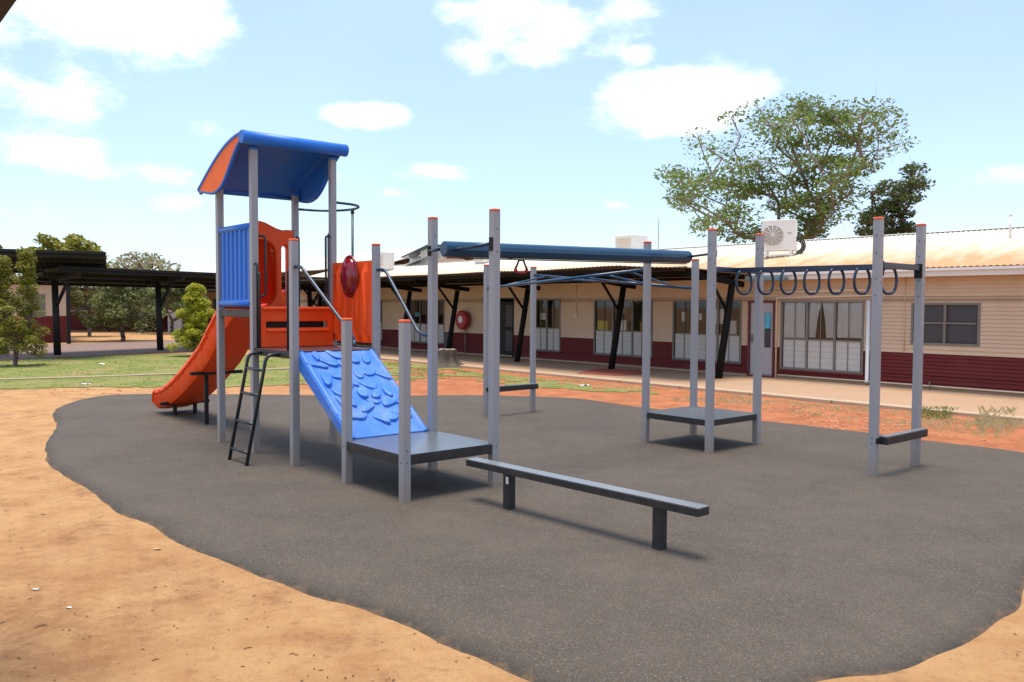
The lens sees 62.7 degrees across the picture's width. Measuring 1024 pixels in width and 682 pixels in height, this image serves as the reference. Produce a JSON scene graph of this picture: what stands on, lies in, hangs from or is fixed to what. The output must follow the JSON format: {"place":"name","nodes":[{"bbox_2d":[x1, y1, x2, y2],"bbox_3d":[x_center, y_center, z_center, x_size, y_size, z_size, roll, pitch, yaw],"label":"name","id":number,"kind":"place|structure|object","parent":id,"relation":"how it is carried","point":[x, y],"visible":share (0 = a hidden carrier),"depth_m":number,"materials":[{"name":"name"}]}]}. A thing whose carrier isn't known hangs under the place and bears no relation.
{"place":"outdoors","nodes":[
{"label":"outdoors","id":0,"kind":"place"},
{"bbox_2d":[0,340,249,360],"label":"walkway path","id":1,"kind":"structure","parent":0,"point":[105,349],"depth_m":36.95,"materials":[{"name":"grey concrete"}]},
{"bbox_2d":[0,249,106,272],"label":"covered walkway","id":2,"kind":"structure","parent":1,"relation":"on","point":[49,259],"depth_m":31.90,"materials":[{"name":"black metal"}]},
{"bbox_2d":[66,286,70,343],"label":"steel column","id":3,"kind":"structure","parent":1,"relation":"on","point":[68,322],"depth_m":42.55,"materials":[{"name":"black metal"}]},
{"bbox_2d":[13,266,324,354],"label":"covered walkway","id":4,"kind":"structure","parent":1,"relation":"on","point":[66,276],"depth_m":35.47,"materials":[{"name":"black metal"}]},
{"bbox_2d":[0,353,482,388],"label":"lawn","id":5,"kind":"structure","parent":0,"point":[111,381],"depth_m":25.89,"materials":[{"name":"green plant"}]},
{"bbox_2d":[0,247,50,365],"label":"young tree","id":6,"kind":"object","parent":5,"relation":"on","point":[28,286],"visible":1,"depth_m":27.64,"materials":[{"name":"green plant"}]},
{"bbox_2d":[165,282,214,351],"bbox_3d":[-12.609,-0.831,33.569,2.046,3.011,1.975,0,2,0],"label":"golden shrub","id":7,"kind":"object","parent":5,"relation":"on","point":[198,309],"visible":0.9,"depth_m":33.23,"materials":[{"name":"green plant"}]},
{"bbox_2d":[438,348,463,367],"bbox_3d":[-2.179,0.595,28.603,1.597,0.673,1.605,0,2,0],"label":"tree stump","id":8,"kind":"object","parent":5,"relation":"on","point":[447,358],"visible":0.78,"depth_m":28.25,"materials":[{"name":"grey concrete"}]},
{"bbox_2d":[0,330,1023,681],"bbox_3d":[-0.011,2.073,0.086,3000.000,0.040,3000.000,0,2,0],"label":"ground","id":9,"kind":"structure","parent":0,"point":[94,558],"depth_m":5.82,"materials":[{"name":"orange soil"}]},
{"bbox_2d":[0,0,15,22],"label":"shelter","id":10,"kind":"object","parent":9,"relation":"on","point":[6,6],"depth_m":2.98,"materials":[{"name":"black metal"}]},
{"bbox_2d":[0,276,66,342],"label":"classroom block","id":11,"kind":"structure","parent":9,"relation":"on","point":[45,294],"depth_m":44.76,"materials":[{"name":"metal"}]},
{"bbox_2d":[26,294,44,316],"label":"window","id":12,"kind":"structure","parent":11,"relation":"in","point":[42,296],"depth_m":44.56,"materials":[{"name":"glass"}]},
{"bbox_2d":[20,231,109,266],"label":"background tree","id":13,"kind":"object","parent":9,"relation":"on","point":[75,242],"visible":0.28,"depth_m":67.13,"materials":[{"name":"green plant"}]},
{"bbox_2d":[70,282,117,335],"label":"garden bush","id":14,"kind":"object","parent":9,"relation":"on","point":[76,301],"visible":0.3,"depth_m":52.86,"materials":[{"name":"green plant"}]},
{"bbox_2d":[71,283,169,340],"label":"tree","id":15,"kind":"object","parent":9,"relation":"on","point":[114,305],"visible":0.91,"depth_m":46.21,"materials":[{"name":"green plant"}]},
{"bbox_2d":[70,288,215,331],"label":"shaded block","id":16,"kind":"structure","parent":9,"relation":"on","point":[166,320],"depth_m":67.28,"materials":[{"name":"metal"}]},
{"bbox_2d":[70,299,93,309],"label":"window","id":17,"kind":"structure","parent":16,"relation":"in","point":[86,307],"depth_m":67.10,"materials":[{"name":"grey glass"}]},
{"bbox_2d":[213,299,215,310],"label":"window","id":18,"kind":"structure","parent":16,"relation":"in","point":[214,300],"depth_m":68.78,"materials":[{"name":"grey glass"}]},
{"bbox_2d":[106,249,181,332],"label":"background tree","id":19,"kind":"object","parent":9,"relation":"on","point":[142,263],"visible":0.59,"depth_m":61.27,"materials":[{"name":"green plant"}]},
{"bbox_2d":[0,367,288,379],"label":"lawn edging","id":20,"kind":"object","parent":9,"relation":"on","point":[152,374],"visible":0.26,"depth_m":23.75,"materials":[{"name":"beige concrete"}]},
{"bbox_2d":[136,285,209,333],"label":"garden bush","id":21,"kind":"object","parent":9,"relation":"on","point":[173,295],"visible":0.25,"depth_m":58.17,"materials":[{"name":"green plant"}]},
{"bbox_2d":[173,249,473,288],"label":"hall","id":22,"kind":"structure","parent":9,"relation":"on","point":[313,266],"depth_m":62.97,"materials":[{"name":"metal"}]},
{"bbox_2d":[0,387,995,440],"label":"earth clods","id":23,"kind":"object","parent":9,"relation":"on","point":[812,414],"visible":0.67,"depth_m":15.44,"materials":[{"name":"orange soil"}]},
{"bbox_2d":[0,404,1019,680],"bbox_3d":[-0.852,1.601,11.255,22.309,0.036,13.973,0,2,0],"label":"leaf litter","id":24,"kind":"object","parent":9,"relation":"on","point":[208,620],"visible":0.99,"depth_m":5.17,"materials":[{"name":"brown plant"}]},
{"bbox_2d":[45,394,1023,681],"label":"rubber pad","id":25,"kind":"object","parent":9,"relation":"on","point":[807,554],"visible":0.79,"depth_m":7.49,"materials":[{"name":"grey rubber"}]},
{"bbox_2d":[152,130,927,502],"bbox_3d":[-1.046,-0.650,12.725,6.538,4.316,11.686,-2,3,-42],"label":"play structure","id":26,"kind":"object","parent":25,"relation":"on","point":[364,398],"visible":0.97,"depth_m":11.27,"materials":[{"name":"grey metal"}]},
{"bbox_2d":[466,457,708,550],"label":"balance beam","id":27,"kind":"structure","parent":25,"relation":"on","point":[661,505],"depth_m":7.34,"materials":[{"name":"metal"}]},
{"bbox_2d":[477,374,657,395],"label":"verge","id":28,"kind":"structure","parent":9,"relation":"on","point":[553,382],"depth_m":21.97,"materials":[{"name":"green plant"}]},
{"bbox_2d":[300,226,1023,396],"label":"school building","id":29,"kind":"structure","parent":9,"relation":"on","point":[973,342],"depth_m":23.76,"materials":[{"name":"paint"}]},
{"bbox_2d":[380,300,382,340],"bbox_3d":[-6.992,-1.024,40.885,0.130,1.968,2.660,-2,3,-41],"label":"window","id":30,"kind":"structure","parent":29,"relation":"in","point":[381,327],"depth_m":39.93,"materials":[{"name":"metal"}]},
{"bbox_2d":[380,252,393,271],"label":"roof cooler","id":31,"kind":"object","parent":29,"relation":"on","point":[387,261],"visible":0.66,"depth_m":44.14,"materials":[{"name":"white metal"}]},
{"bbox_2d":[401,244,442,264],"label":"solar panel","id":32,"kind":"object","parent":29,"relation":"on","point":[418,256],"visible":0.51,"depth_m":44.40,"materials":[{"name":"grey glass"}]},
{"bbox_2d":[408,299,444,344],"bbox_3d":[-3.806,-0.854,37.166,0.130,1.968,2.860,-2,3,-41],"label":"window","id":33,"kind":"structure","parent":29,"relation":"in","point":[423,327],"depth_m":37.30,"materials":[{"name":"metal"}]},
{"bbox_2d":[455,311,469,352],"bbox_3d":[-2.046,-0.381,34.809,0.250,1.760,0.780,-2,3,-41],"label":"hose reel","id":34,"kind":"object","parent":29,"relation":"attached to","point":[462,320],"visible":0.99,"depth_m":34.64,"materials":[{"name":"red plastic"}]},
{"bbox_2d":[474,259,488,263],"bbox_3d":[-1.266,-3.827,39.338,0.760,0.580,0.800,-2,3,-41],"label":"roof cooler","id":35,"kind":"object","parent":29,"relation":"on","point":[480,261],"visible":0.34,"depth_m":39.00,"materials":[{"name":"white metal"}]},
{"bbox_2d":[500,298,513,357],"bbox_3d":[-0.306,-0.517,33.125,0.120,2.350,1.230,-2,3,-41],"label":"door","id":36,"kind":"structure","parent":29,"relation":"in","point":[506,308],"depth_m":32.98,"materials":[{"name":"black metal"}]},
{"bbox_2d":[536,299,560,352],"bbox_3d":[1.292,-0.576,31.216,0.130,1.978,1.540,-2,3,-41],"label":"window","id":37,"kind":"structure","parent":29,"relation":"in","point":[547,336],"depth_m":31.16,"materials":[{"name":"metal"}]},
{"bbox_2d":[592,300,652,358],"bbox_3d":[3.723,-0.426,28.379,0.130,1.938,2.700,-2,3,-41],"label":"window","id":38,"kind":"structure","parent":29,"relation":"in","point":[601,338],"depth_m":28.38,"materials":[{"name":"metal"}]},
{"bbox_2d":[615,234,647,248],"bbox_3d":[4.729,-3.816,33.407,0.910,0.750,0.950,-2,3,-41],"label":"roof cooler","id":39,"kind":"object","parent":29,"relation":"on","point":[634,241],"visible":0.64,"depth_m":33.04,"materials":[{"name":"white metal"}]},
{"bbox_2d":[670,300,741,364],"bbox_3d":[5.947,-0.297,25.783,0.130,1.918,2.620,-2,3,-41],"label":"window","id":40,"kind":"structure","parent":29,"relation":"in","point":[733,351],"depth_m":25.88,"materials":[{"name":"metal"}]},
{"bbox_2d":[747,300,775,377],"bbox_3d":[7.208,-0.054,24.318,0.130,2.230,0.880,-2,3,-41],"label":"door","id":41,"kind":"structure","parent":29,"relation":"in","point":[768,341],"depth_m":24.22,"materials":[{"name":"metal"}]},
{"bbox_2d":[762,219,805,256],"bbox_3d":[8.274,-3.128,25.568,1.282,1.100,0.460,1,3,25],"label":"air conditioner","id":42,"kind":"object","parent":29,"relation":"on","point":[780,235],"visible":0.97,"depth_m":25.43,"materials":[{"name":"white metal"}]},
{"bbox_2d":[778,300,864,375],"bbox_3d":[8.404,-0.121,22.916,0.130,1.968,2.500,-2,3,-41],"label":"window","id":43,"kind":"structure","parent":29,"relation":"in","point":[807,349],"depth_m":22.90,"materials":[{"name":"metal"}]},
{"bbox_2d":[910,303,980,346],"bbox_3d":[10.532,-0.412,20.450,0.090,1.040,1.610,-2,3,-41],"label":"window","id":44,"kind":"structure","parent":29,"relation":"in","point":[947,324],"depth_m":20.36,"materials":[{"name":"glass"}]},
{"bbox_2d":[1009,214,1012,237],"bbox_3d":[12.838,-2.953,21.657,0.099,0.640,0.099,0,2,0],"label":"vent pipe","id":45,"kind":"object","parent":29,"relation":"on","point":[1010,225],"visible":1,"depth_m":21.63,"materials":[{"name":"white metal"}]},
{"bbox_2d":[380,357,1023,421],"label":"path kerb","id":46,"kind":"structure","parent":9,"relation":"on","point":[826,400],"depth_m":19.98,"materials":[{"name":"concrete"}]},
{"bbox_2d":[654,91,920,243],"bbox_3d":[11.954,-5.891,38.659,11.323,12.932,13.387,2,3,30],"label":"spreading tree","id":47,"kind":"object","parent":9,"relation":"on","point":[813,226],"visible":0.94,"depth_m":37.53,"materials":[{"name":"green plant"}]},
{"bbox_2d":[665,394,1023,437],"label":"dry grass","id":48,"kind":"structure","parent":9,"relation":"on","point":[866,409],"depth_m":15.88,"materials":[{"name":"beige plant"}]},
{"bbox_2d":[847,159,935,236],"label":"dark tree","id":49,"kind":"object","parent":9,"relation":"on","point":[900,194],"visible":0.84,"depth_m":42.04,"materials":[{"name":"green plant"}]},
{"bbox_2d":[922,405,958,420],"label":"dry grass","id":50,"kind":"structure","parent":9,"relation":"on","point":[944,414],"depth_m":16.08,"materials":[{"name":"green plant"}]},
{"bbox_2d":[972,405,1021,436],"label":"dry grass","id":51,"kind":"structure","parent":9,"relation":"on","point":[986,421],"depth_m":14.66,"materials":[{"name":"beige plant"}]},
{"bbox_2d":[0,0,1023,288],"label":"sky","id":52,"kind":"structure","parent":0,"point":[559,117],"materials":[{"name":"blue"}]},
{"bbox_2d":[658,211,658,248],"bbox_3d":[5.657,-4.243,32.469,0.055,1.550,0.055,1,3,22],"label":"antenna mast","id":53,"kind":"object","parent":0,"point":[658,229],"visible":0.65,"depth_m":32.45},
{"bbox_2d":[337,344,1023,415],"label":"path","id":54,"kind":"structure","parent":0,"point":[964,401],"depth_m":21.47,"materials":[{"name":"concrete"}]},
{"bbox_2d":[282,265,748,378],"bbox_3d":[-3.235,-0.984,33.633,3.029,3.224,27.502,-2,3,-41],"label":"verandah","id":55,"kind":"object","parent":54,"relation":"on","point":[408,283],"visible":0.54,"depth_m":27.18,"materials":[{"name":"black metal"}]},
{"bbox_2d":[577,368,641,375],"bbox_3d":[3.239,0.950,25.622,2.058,0.014,2.401,1,3,21],"label":"floor mat","id":56,"kind":"object","parent":54,"relation":"on","point":[601,371],"visible":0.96,"depth_m":25.44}
]}

